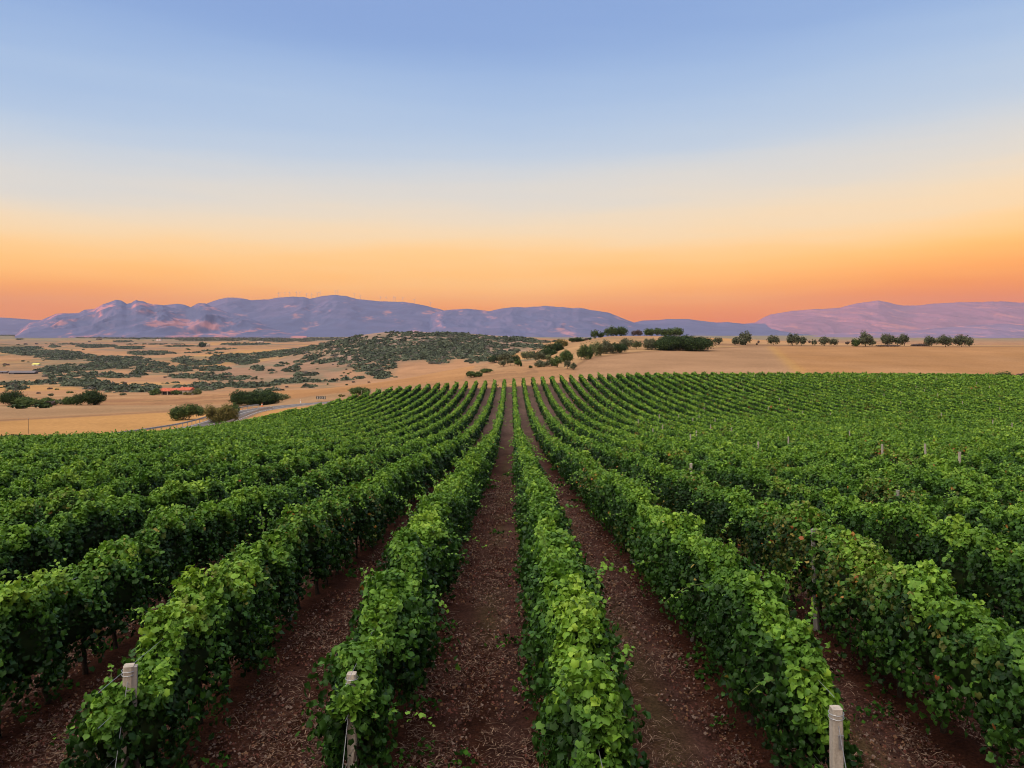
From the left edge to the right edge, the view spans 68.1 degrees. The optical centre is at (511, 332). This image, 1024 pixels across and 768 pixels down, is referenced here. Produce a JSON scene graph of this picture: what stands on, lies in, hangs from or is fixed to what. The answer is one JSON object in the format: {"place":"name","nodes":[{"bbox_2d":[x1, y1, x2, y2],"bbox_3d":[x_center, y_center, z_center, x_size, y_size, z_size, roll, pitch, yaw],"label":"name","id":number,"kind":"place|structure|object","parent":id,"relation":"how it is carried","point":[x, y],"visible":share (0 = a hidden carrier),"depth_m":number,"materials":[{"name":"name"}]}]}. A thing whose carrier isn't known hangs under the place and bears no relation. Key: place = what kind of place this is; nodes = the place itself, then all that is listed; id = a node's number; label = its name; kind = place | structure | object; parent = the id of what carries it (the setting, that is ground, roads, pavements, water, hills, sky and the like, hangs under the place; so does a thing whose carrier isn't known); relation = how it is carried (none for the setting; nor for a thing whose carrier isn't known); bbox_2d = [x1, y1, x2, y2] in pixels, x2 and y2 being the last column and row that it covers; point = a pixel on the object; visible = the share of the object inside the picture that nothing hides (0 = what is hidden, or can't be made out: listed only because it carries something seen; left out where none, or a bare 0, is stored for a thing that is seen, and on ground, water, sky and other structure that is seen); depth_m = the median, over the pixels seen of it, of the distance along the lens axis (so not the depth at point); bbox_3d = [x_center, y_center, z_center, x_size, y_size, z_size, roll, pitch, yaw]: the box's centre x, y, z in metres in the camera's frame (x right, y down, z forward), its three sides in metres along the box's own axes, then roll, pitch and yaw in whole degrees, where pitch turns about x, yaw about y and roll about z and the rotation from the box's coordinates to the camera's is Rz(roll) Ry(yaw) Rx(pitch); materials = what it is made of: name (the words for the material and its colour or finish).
{"place":"outdoors","nodes":[
{"label":"outdoors","id":0,"kind":"place"},
{"bbox_2d":[0,317,39,334],"bbox_3d":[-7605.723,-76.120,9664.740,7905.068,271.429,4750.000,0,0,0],"label":"mountains","id":1,"kind":"structure","parent":0,"point":[11,326],"depth_m":8749.01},
{"bbox_2d":[15,300,306,337],"bbox_3d":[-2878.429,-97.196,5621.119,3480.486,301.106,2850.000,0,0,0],"label":"mountains","id":2,"kind":"structure","parent":0,"point":[120,318],"depth_m":4834.14,"materials":[{"name":"stone"}]},
{"bbox_2d":[0,402,321,440],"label":"vine row","id":3,"kind":"object","parent":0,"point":[210,426],"visible":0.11,"depth_m":109.25,"materials":[{"name":"green plant"}]},
{"bbox_2d":[177,401,329,428],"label":"road","id":4,"kind":"structure","parent":0,"point":[241,412],"depth_m":179.24,"materials":[{"name":"asphalt"}]},
{"bbox_2d":[113,404,258,432],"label":"guard rail","id":5,"kind":"object","parent":4,"relation":"on","point":[187,422],"visible":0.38,"depth_m":134.09,"materials":[{"name":"metal"}]},
{"bbox_2d":[164,295,443,336],"bbox_3d":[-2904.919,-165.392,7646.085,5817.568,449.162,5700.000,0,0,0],"label":"mountains","id":6,"kind":"structure","parent":0,"point":[333,316],"depth_m":6377.43,"materials":[{"name":"stone"}]},
{"bbox_2d":[0,381,1023,767],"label":"vineyard soil","id":7,"kind":"structure","parent":0,"point":[960,747],"depth_m":11.07,"materials":[{"name":"soil"}]},
{"bbox_2d":[115,663,137,767],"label":"end post","id":8,"kind":"object","parent":7,"relation":"on","point":[130,675],"visible":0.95,"depth_m":7.92,"materials":[{"name":"wood"}]},
{"bbox_2d":[0,408,296,438],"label":"vine row","id":9,"kind":"object","parent":7,"relation":"on","point":[237,421],"visible":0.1,"depth_m":114.38,"materials":[{"name":"green plant"}]},
{"bbox_2d":[0,398,340,442],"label":"vine row","id":10,"kind":"object","parent":7,"relation":"on","point":[271,417],"visible":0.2,"depth_m":112.66,"materials":[{"name":"green plant"}]},
{"bbox_2d":[10,394,358,442],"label":"vine row","id":11,"kind":"object","parent":7,"relation":"on","point":[304,413],"visible":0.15,"depth_m":106.28,"materials":[{"name":"green plant"}]},
{"bbox_2d":[1,391,369,444],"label":"vine row","id":12,"kind":"object","parent":7,"relation":"on","point":[43,440],"visible":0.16,"depth_m":81.44,"materials":[{"name":"green plant"}]},
{"bbox_2d":[0,388,381,447],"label":"vine row","id":13,"kind":"object","parent":7,"relation":"on","point":[372,395],"visible":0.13,"depth_m":98.73,"materials":[{"name":"green plant"}]},
{"bbox_2d":[0,386,392,449],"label":"vine row","id":14,"kind":"object","parent":7,"relation":"on","point":[355,406],"visible":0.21,"depth_m":87.29,"materials":[{"name":"green plant"}]},
{"bbox_2d":[0,385,402,452],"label":"vine row","id":15,"kind":"object","parent":7,"relation":"on","point":[391,394],"visible":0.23,"depth_m":69.76,"materials":[{"name":"green plant"}]},
{"bbox_2d":[0,385,411,455],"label":"vine row","id":16,"kind":"object","parent":7,"relation":"on","point":[405,391],"visible":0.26,"depth_m":71.27,"materials":[{"name":"green plant"}]},
{"bbox_2d":[0,384,421,460],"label":"vine row","id":17,"kind":"object","parent":7,"relation":"on","point":[74,450],"visible":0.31,"depth_m":56.52,"materials":[{"name":"green plant"}]},
{"bbox_2d":[0,382,430,466],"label":"vine row","id":18,"kind":"object","parent":7,"relation":"on","point":[27,459],"visible":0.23,"depth_m":52.09,"materials":[{"name":"green plant"}]},
{"bbox_2d":[0,382,440,477],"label":"vine row","id":19,"kind":"object","parent":7,"relation":"on","point":[38,465],"visible":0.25,"depth_m":42.34,"materials":[{"name":"green plant"}]},
{"bbox_2d":[0,383,449,490],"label":"vine row","id":20,"kind":"object","parent":7,"relation":"on","point":[6,478],"visible":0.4,"depth_m":37.20,"materials":[{"name":"green plant"}]},
{"bbox_2d":[0,381,458,502],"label":"vine row","id":21,"kind":"object","parent":7,"relation":"on","point":[53,481],"visible":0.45,"depth_m":29.62,"materials":[{"name":"green plant"}]},
{"bbox_2d":[0,381,467,529],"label":"vine row","id":22,"kind":"object","parent":7,"relation":"on","point":[30,511],"visible":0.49,"depth_m":23.25,"materials":[{"name":"green plant"}]},
{"bbox_2d":[0,380,478,586],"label":"vine row","id":23,"kind":"object","parent":7,"relation":"on","point":[75,534],"visible":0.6,"depth_m":16.85,"materials":[{"name":"green plant"}]},
{"bbox_2d":[0,380,487,738],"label":"vine row","id":24,"kind":"object","parent":7,"relation":"on","point":[46,617],"visible":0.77,"depth_m":12.07,"materials":[{"name":"green plant"}]},
{"bbox_2d":[52,379,498,767],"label":"vine row","id":25,"kind":"object","parent":7,"relation":"on","point":[194,627],"visible":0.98,"depth_m":10.09,"materials":[{"name":"green plant"}]},
{"bbox_2d":[342,671,358,767],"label":"end post","id":26,"kind":"object","parent":7,"relation":"on","point":[353,676],"visible":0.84,"depth_m":7.96,"materials":[{"name":"wood"}]},
{"bbox_2d":[295,379,506,767],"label":"vine row","id":27,"kind":"object","parent":7,"relation":"on","point":[388,642],"visible":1,"depth_m":9.62,"materials":[{"name":"green plant"}]},
{"bbox_2d":[4,467,954,767],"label":"weeds","id":28,"kind":"object","parent":7,"relation":"on","point":[698,675],"visible":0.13,"depth_m":10.61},
{"bbox_2d":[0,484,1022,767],"bbox_3d":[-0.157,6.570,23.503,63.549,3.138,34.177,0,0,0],"label":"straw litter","id":29,"kind":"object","parent":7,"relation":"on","point":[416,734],"visible":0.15,"depth_m":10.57,"materials":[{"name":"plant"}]},
{"bbox_2d":[0,475,1023,767],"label":"fallen leaves","id":30,"kind":"object","parent":7,"relation":"on","point":[468,703],"visible":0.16,"depth_m":10.90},
{"bbox_2d":[506,378,650,767],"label":"vine row","id":31,"kind":"object","parent":7,"relation":"on","point":[585,708],"visible":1,"depth_m":8.79,"materials":[{"name":"green plant"}]},
{"bbox_2d":[521,378,863,767],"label":"vine row","id":32,"kind":"object","parent":7,"relation":"on","point":[743,619],"visible":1,"depth_m":9.95,"materials":[{"name":"green plant"}]},
{"bbox_2d":[531,377,1023,767],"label":"vine row","id":33,"kind":"object","parent":7,"relation":"on","point":[926,617],"visible":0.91,"depth_m":10.83,"materials":[{"name":"green plant"}]},
{"bbox_2d":[540,376,1023,630],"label":"vine row","id":34,"kind":"object","parent":7,"relation":"on","point":[986,566],"visible":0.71,"depth_m":14.71,"materials":[{"name":"green plant"}]},
{"bbox_2d":[549,376,1023,545],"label":"vine row","id":35,"kind":"object","parent":7,"relation":"on","point":[991,516],"visible":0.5,"depth_m":22.68,"materials":[{"name":"green plant"}]},
{"bbox_2d":[559,374,1023,510],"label":"vine row","id":36,"kind":"object","parent":7,"relation":"on","point":[964,485],"visible":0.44,"depth_m":27.01,"materials":[{"name":"green plant"}]},
{"bbox_2d":[569,374,1023,491],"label":"vine row","id":37,"kind":"object","parent":7,"relation":"on","point":[945,471],"visible":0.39,"depth_m":33.93,"materials":[{"name":"green plant"}]},
{"bbox_2d":[578,374,1023,479],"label":"vine row","id":38,"kind":"object","parent":7,"relation":"on","point":[992,471],"visible":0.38,"depth_m":40.04,"materials":[{"name":"green plant"}]},
{"bbox_2d":[587,374,1023,470],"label":"vine row","id":39,"kind":"object","parent":7,"relation":"on","point":[975,460],"visible":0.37,"depth_m":50.39,"materials":[{"name":"green plant"}]},
{"bbox_2d":[597,372,1023,464],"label":"vine row","id":40,"kind":"object","parent":7,"relation":"on","point":[997,457],"visible":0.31,"depth_m":58.08,"materials":[{"name":"green plant"}]},
{"bbox_2d":[606,373,1023,456],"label":"vine row","id":41,"kind":"object","parent":7,"relation":"on","point":[662,407],"visible":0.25,"depth_m":75.89,"materials":[{"name":"green plant"}]},
{"bbox_2d":[811,529,819,630],"bbox_3d":[5.373,4.543,13.417,0.085,2.123,0.085,-1,-1,-40],"label":"trellis post","id":42,"kind":"object","parent":7,"relation":"on","point":[816,621],"visible":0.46,"depth_m":13.38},
{"bbox_2d":[616,373,1023,452],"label":"vine row","id":43,"kind":"object","parent":7,"relation":"on","point":[679,409],"visible":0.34,"depth_m":78.61,"materials":[{"name":"green plant"}]},
{"bbox_2d":[625,372,1023,447],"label":"vine row","id":44,"kind":"object","parent":7,"relation":"on","point":[650,389],"visible":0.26,"depth_m":95.24,"materials":[{"name":"green plant"}]},
{"bbox_2d":[634,372,1023,447],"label":"vine row","id":45,"kind":"object","parent":7,"relation":"on","point":[666,391],"visible":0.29,"depth_m":100.44,"materials":[{"name":"green plant"}]},
{"bbox_2d":[644,372,1023,444],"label":"vine row","id":46,"kind":"object","parent":7,"relation":"on","point":[669,386],"visible":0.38,"depth_m":101.90,"materials":[{"name":"green plant"}]},
{"bbox_2d":[828,705,845,767],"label":"end post","id":47,"kind":"object","parent":7,"relation":"on","point":[836,714],"visible":1,"depth_m":7.23,"materials":[{"name":"wood"}]},
{"bbox_2d":[654,372,1023,440],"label":"vine row","id":48,"kind":"object","parent":7,"relation":"on","point":[676,384],"visible":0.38,"depth_m":108.28,"materials":[{"name":"green plant"}]},
{"bbox_2d":[663,372,1023,439],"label":"vine row","id":49,"kind":"object","parent":7,"relation":"on","point":[695,387],"visible":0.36,"depth_m":108.62,"materials":[{"name":"green plant"}]},
{"bbox_2d":[673,371,1022,436],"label":"vine row","id":50,"kind":"object","parent":7,"relation":"on","point":[704,386],"visible":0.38,"depth_m":116.58,"materials":[{"name":"green plant"}]},
{"bbox_2d":[682,372,1023,435],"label":"vine row","id":51,"kind":"object","parent":7,"relation":"on","point":[744,396],"visible":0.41,"depth_m":114.27,"materials":[{"name":"green plant"}]},
{"bbox_2d":[690,371,1023,433],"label":"vine row","id":52,"kind":"object","parent":7,"relation":"on","point":[756,395],"visible":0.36,"depth_m":119.55,"materials":[{"name":"green plant"}]},
{"bbox_2d":[701,371,1023,432],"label":"vine row","id":53,"kind":"object","parent":7,"relation":"on","point":[793,401],"visible":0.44,"depth_m":118.02,"materials":[{"name":"green plant"}]},
{"bbox_2d":[710,372,1023,430],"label":"vine row","id":54,"kind":"object","parent":7,"relation":"on","point":[799,399],"visible":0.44,"depth_m":118.16,"materials":[{"name":"green plant"}]},
{"bbox_2d":[720,371,1023,428],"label":"vine row","id":55,"kind":"object","parent":7,"relation":"on","point":[776,390],"visible":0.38,"depth_m":124.82,"materials":[{"name":"green plant"}]},
{"bbox_2d":[729,372,1023,427],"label":"vine row","id":56,"kind":"object","parent":7,"relation":"on","point":[787,390],"visible":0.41,"depth_m":122.52,"materials":[{"name":"green plant"}]},
{"bbox_2d":[739,372,1023,425],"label":"vine row","id":57,"kind":"object","parent":7,"relation":"on","point":[861,403],"visible":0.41,"depth_m":126.73,"materials":[{"name":"green plant"}]},
{"bbox_2d":[746,372,1023,424],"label":"vine row","id":58,"kind":"object","parent":7,"relation":"on","point":[871,402],"visible":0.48,"depth_m":125.49,"materials":[{"name":"green plant"}]},
{"bbox_2d":[757,372,1023,422],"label":"vine row","id":59,"kind":"object","parent":7,"relation":"on","point":[885,401],"visible":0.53,"depth_m":129.20,"materials":[{"name":"green plant"}]},
{"bbox_2d":[768,371,1022,420],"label":"vine row","id":60,"kind":"object","parent":7,"relation":"on","point":[872,396],"visible":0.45,"depth_m":133.09,"materials":[{"name":"green plant"}]},
{"bbox_2d":[777,371,1023,418],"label":"vine row","id":61,"kind":"object","parent":7,"relation":"on","point":[894,398],"visible":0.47,"depth_m":131.97,"materials":[{"name":"green plant"}]},
{"bbox_2d":[785,371,1023,416],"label":"vine row","id":62,"kind":"object","parent":7,"relation":"on","point":[896,396],"visible":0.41,"depth_m":135.74,"materials":[{"name":"green plant"}]},
{"bbox_2d":[795,371,1023,414],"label":"vine row","id":63,"kind":"object","parent":7,"relation":"on","point":[983,408],"visible":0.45,"depth_m":139.71,"materials":[{"name":"green plant"}]},
{"bbox_2d":[806,372,1023,411],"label":"vine row","id":64,"kind":"object","parent":7,"relation":"on","point":[910,394],"visible":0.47,"depth_m":141.26,"materials":[{"name":"green plant"}]},
{"bbox_2d":[814,371,1023,409],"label":"vine row","id":65,"kind":"object","parent":7,"relation":"on","point":[931,395],"visible":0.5,"depth_m":142.85,"materials":[{"name":"green plant"}]},
{"bbox_2d":[824,372,1023,408],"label":"vine row","id":66,"kind":"object","parent":7,"relation":"on","point":[925,391],"visible":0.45,"depth_m":147.16,"materials":[{"name":"green plant"}]},
{"bbox_2d":[833,372,1023,405],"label":"vine row","id":67,"kind":"object","parent":7,"relation":"on","point":[931,391],"visible":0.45,"depth_m":149.76,"materials":[{"name":"green plant"}]},
{"bbox_2d":[842,372,1023,403],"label":"vine row","id":68,"kind":"object","parent":7,"relation":"on","point":[956,393],"visible":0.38,"depth_m":150.57,"materials":[{"name":"green plant"}]},
{"bbox_2d":[852,372,1023,400],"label":"vine row","id":69,"kind":"object","parent":7,"relation":"on","point":[932,386],"visible":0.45,"depth_m":156.46,"materials":[{"name":"green plant"}]},
{"bbox_2d":[862,371,1023,398],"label":"vine row","id":70,"kind":"object","parent":7,"relation":"on","point":[952,387],"visible":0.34,"depth_m":155.76,"materials":[{"name":"green plant"}]},
{"bbox_2d":[874,373,1023,397],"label":"vine row","id":71,"kind":"object","parent":7,"relation":"on","point":[936,383],"visible":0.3,"depth_m":158.77,"materials":[{"name":"green plant"}]},
{"bbox_2d":[880,372,1023,395],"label":"vine row","id":72,"kind":"object","parent":7,"relation":"on","point":[960,385],"visible":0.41,"depth_m":160.56,"materials":[{"name":"green plant"}]},
{"bbox_2d":[890,373,1023,393],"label":"vine row","id":73,"kind":"object","parent":7,"relation":"on","point":[968,384],"visible":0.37,"depth_m":161.20,"materials":[{"name":"green plant"}]},
{"bbox_2d":[901,372,1023,392],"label":"vine row","id":74,"kind":"object","parent":7,"relation":"on","point":[1002,388],"visible":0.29,"depth_m":166.21,"materials":[{"name":"green plant"}]},
{"bbox_2d":[909,373,1023,390],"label":"vine row","id":75,"kind":"object","parent":7,"relation":"on","point":[1005,387],"visible":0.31,"depth_m":166.73,"materials":[{"name":"green plant"}]},
{"bbox_2d":[919,372,1023,389],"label":"vine row","id":76,"kind":"object","parent":7,"relation":"on","point":[988,383],"visible":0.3,"depth_m":168.78,"materials":[{"name":"green plant"}]},
{"bbox_2d":[927,373,1023,386],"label":"vine row","id":77,"kind":"object","parent":7,"relation":"on","point":[980,379],"visible":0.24,"depth_m":169.45,"materials":[{"name":"green plant"}]},
{"bbox_2d":[937,372,1023,385],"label":"vine row","id":78,"kind":"object","parent":7,"relation":"on","point":[968,376],"visible":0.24,"depth_m":174.17,"materials":[{"name":"green plant"}]},
{"bbox_2d":[0,332,1023,435],"bbox_3d":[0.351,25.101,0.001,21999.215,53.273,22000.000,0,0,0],"label":"ground","id":79,"kind":"structure","parent":0,"point":[128,411],"depth_m":315.89,"materials":[{"name":"beige soil"}]},
{"bbox_2d":[0,389,25,405],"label":"bush","id":80,"kind":"object","parent":79,"relation":"on","point":[7,397],"visible":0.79,"depth_m":226.47,"materials":[{"name":"green plant"}]},
{"bbox_2d":[11,397,40,405],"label":"bush","id":81,"kind":"object","parent":79,"relation":"on","point":[32,401],"visible":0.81,"depth_m":220.97,"materials":[{"name":"green plant"}]},
{"bbox_2d":[70,388,106,404],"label":"bush","id":82,"kind":"object","parent":79,"relation":"on","point":[94,397],"visible":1,"depth_m":230.89,"materials":[{"name":"green plant"}]},
{"bbox_2d":[161,386,194,394],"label":"farmhouse","id":83,"kind":"object","parent":79,"relation":"on","point":[166,391],"visible":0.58,"depth_m":419.70,"materials":[{"name":"paint"}]},
{"bbox_2d":[167,403,204,420],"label":"bush","id":84,"kind":"object","parent":79,"relation":"on","point":[183,412],"visible":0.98,"depth_m":157.16,"materials":[{"name":"green plant"}]},
{"bbox_2d":[203,403,239,422],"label":"bush","id":85,"kind":"object","parent":79,"relation":"on","point":[226,412],"visible":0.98,"depth_m":144.55,"materials":[{"name":"green plant"}]},
{"bbox_2d":[228,389,283,405],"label":"bush","id":86,"kind":"object","parent":79,"relation":"on","point":[254,397],"visible":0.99,"depth_m":219.39,"materials":[{"name":"green plant"}]},
{"bbox_2d":[0,330,555,392],"bbox_3d":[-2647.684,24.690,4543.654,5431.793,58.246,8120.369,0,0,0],"label":"scrub","id":87,"kind":"object","parent":79,"relation":"on","point":[383,353],"visible":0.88,"depth_m":1017.96,"materials":[{"name":"green plant"}]},
{"bbox_2d":[348,386,370,394],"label":"bush","id":88,"kind":"object","parent":79,"relation":"on","point":[355,390],"visible":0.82,"depth_m":210.67,"materials":[{"name":"green plant"}]},
{"bbox_2d":[559,349,573,361],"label":"tree","id":89,"kind":"object","parent":79,"relation":"on","point":[565,354],"visible":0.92,"depth_m":282.00,"materials":[{"name":"green plant"}]},
{"bbox_2d":[576,342,592,359],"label":"bush","id":90,"kind":"object","parent":79,"relation":"on","point":[585,352],"visible":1,"depth_m":297.03,"materials":[{"name":"green plant"}]},
{"bbox_2d":[589,341,602,355],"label":"bush","id":91,"kind":"object","parent":79,"relation":"on","point":[597,347],"visible":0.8,"depth_m":314.38,"materials":[{"name":"green plant"}]},
{"bbox_2d":[600,339,614,353],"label":"bush","id":92,"kind":"object","parent":79,"relation":"on","point":[607,346],"visible":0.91,"depth_m":328.41,"materials":[{"name":"green plant"}]},
{"bbox_2d":[610,342,627,352],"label":"bush","id":93,"kind":"object","parent":79,"relation":"on","point":[619,348],"visible":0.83,"depth_m":330.43,"materials":[{"name":"green plant"}]},
{"bbox_2d":[650,334,716,350],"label":"bush","id":94,"kind":"object","parent":79,"relation":"on","point":[677,342],"visible":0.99,"depth_m":351.26,"materials":[{"name":"green plant"}]},
{"bbox_2d":[786,332,799,345],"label":"tree","id":95,"kind":"object","parent":79,"relation":"on","point":[791,339],"visible":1,"depth_m":416.66,"materials":[{"name":"green plant"}]},
{"bbox_2d":[856,330,873,346],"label":"tree","id":96,"kind":"object","parent":79,"relation":"on","point":[865,339],"visible":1,"depth_m":401.69,"materials":[{"name":"green plant"}]},
{"bbox_2d":[879,333,895,344],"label":"tree","id":97,"kind":"object","parent":79,"relation":"on","point":[887,339],"visible":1,"depth_m":419.50,"materials":[{"name":"green plant"}]},
{"bbox_2d":[937,334,954,346],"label":"tree","id":98,"kind":"object","parent":79,"relation":"on","point":[944,340],"visible":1,"depth_m":395.02,"materials":[{"name":"green plant"}]},
{"bbox_2d":[952,334,971,346],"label":"tree","id":99,"kind":"object","parent":79,"relation":"on","point":[960,340],"visible":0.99,"depth_m":396.54,"materials":[{"name":"green plant"}]},
{"bbox_2d":[0,0,1023,323],"label":"sky","id":100,"kind":"structure","parent":0,"point":[733,161],"materials":[{"name":"blue"}]},
{"bbox_2d":[423,306,683,336],"bbox_3d":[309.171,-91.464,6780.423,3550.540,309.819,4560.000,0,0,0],"label":"mountains","id":101,"kind":"structure","parent":0,"point":[545,321],"depth_m":5723.12,"materials":[{"name":"stone"}]},
{"bbox_2d":[634,319,809,335],"bbox_3d":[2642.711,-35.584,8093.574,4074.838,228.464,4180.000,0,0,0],"label":"mountains","id":102,"kind":"structure","parent":0,"point":[690,327],"depth_m":7366.26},
{"bbox_2d":[747,300,1023,334],"bbox_3d":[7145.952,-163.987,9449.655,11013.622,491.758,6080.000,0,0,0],"label":"mountains","id":103,"kind":"structure","parent":0,"point":[877,316],"depth_m":8250.46,"materials":[{"name":"stone"}]},
{"bbox_2d":[812,324,1023,337],"bbox_3d":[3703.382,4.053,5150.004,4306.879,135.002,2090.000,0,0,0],"label":"hills","id":104,"kind":"structure","parent":0,"point":[997,331],"depth_m":4809.80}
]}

